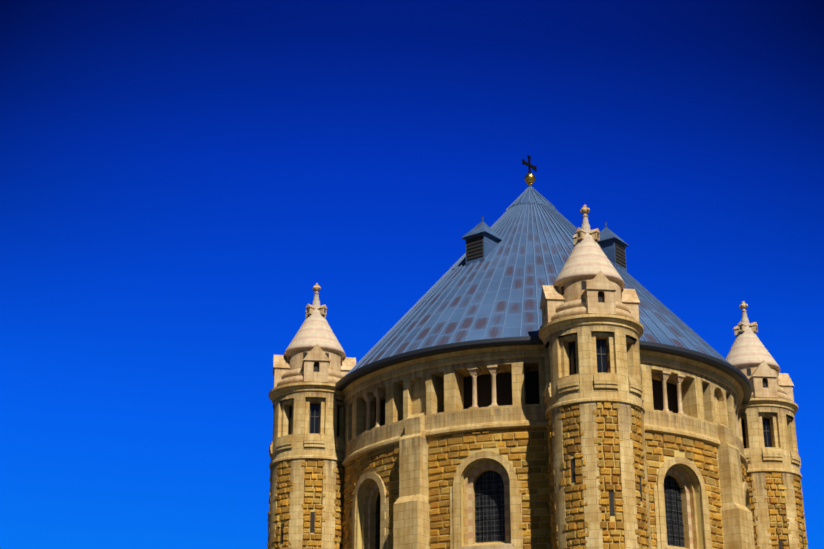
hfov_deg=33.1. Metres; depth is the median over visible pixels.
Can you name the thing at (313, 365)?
turret stone
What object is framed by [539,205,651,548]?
turret stone
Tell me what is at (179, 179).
sky
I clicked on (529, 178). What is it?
apex finial
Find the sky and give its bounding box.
[0,0,823,548]
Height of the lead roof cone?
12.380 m
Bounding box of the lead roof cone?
[335,185,751,404]
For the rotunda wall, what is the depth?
61.60 m
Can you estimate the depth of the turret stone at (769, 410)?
69.90 m
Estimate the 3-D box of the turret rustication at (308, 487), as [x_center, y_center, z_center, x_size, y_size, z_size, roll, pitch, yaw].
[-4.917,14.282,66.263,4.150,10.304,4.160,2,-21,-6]
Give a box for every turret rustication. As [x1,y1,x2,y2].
[267,458,344,548]
[546,401,651,548]
[746,471,807,548]
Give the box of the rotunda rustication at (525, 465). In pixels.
[342,427,746,548]
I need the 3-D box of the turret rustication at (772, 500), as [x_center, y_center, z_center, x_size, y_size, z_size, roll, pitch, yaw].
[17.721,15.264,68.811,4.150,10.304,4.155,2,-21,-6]
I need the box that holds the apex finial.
[522,155,536,185]
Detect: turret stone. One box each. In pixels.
[268,283,355,548]
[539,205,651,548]
[726,301,807,548]
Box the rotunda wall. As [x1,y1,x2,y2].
[337,345,754,548]
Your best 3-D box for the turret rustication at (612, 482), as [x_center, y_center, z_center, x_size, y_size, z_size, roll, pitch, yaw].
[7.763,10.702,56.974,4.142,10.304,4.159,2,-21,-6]
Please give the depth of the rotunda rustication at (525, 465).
60.52 m

